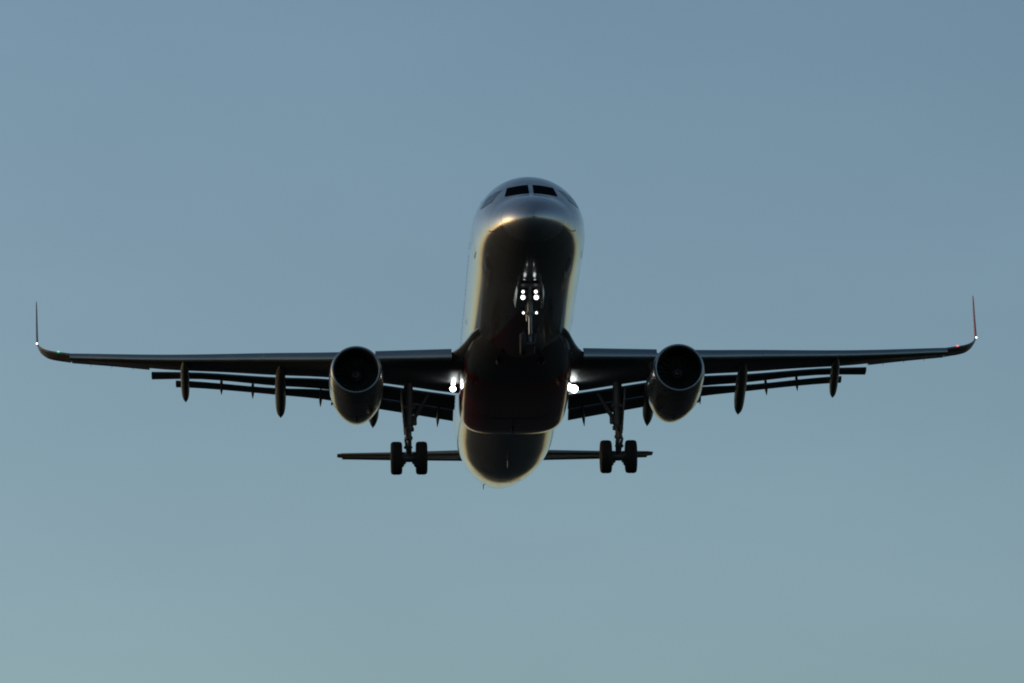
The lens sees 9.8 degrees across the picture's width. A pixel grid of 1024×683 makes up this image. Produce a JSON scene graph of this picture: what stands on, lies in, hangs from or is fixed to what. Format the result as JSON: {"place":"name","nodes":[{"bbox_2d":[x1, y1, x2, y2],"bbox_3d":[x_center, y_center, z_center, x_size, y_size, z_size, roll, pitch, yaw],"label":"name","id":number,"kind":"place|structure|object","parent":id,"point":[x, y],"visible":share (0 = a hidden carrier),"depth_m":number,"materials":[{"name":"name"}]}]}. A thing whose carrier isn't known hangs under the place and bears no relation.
{"place":"outdoors","nodes":[
{"label":"outdoors","id":0,"kind":"place"},
{"bbox_2d":[36,177,976,488],"bbox_3d":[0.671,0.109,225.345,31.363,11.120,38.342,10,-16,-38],"label":"airliner","id":1,"kind":"object","parent":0,"point":[514,369],"visible":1,"depth_m":218.91,"materials":[{"name":"paint"}]},
{"bbox_2d":[0,0,1023,682],"label":"sky","id":2,"kind":"structure","parent":0,"point":[177,177],"materials":[{"name":"blue"}]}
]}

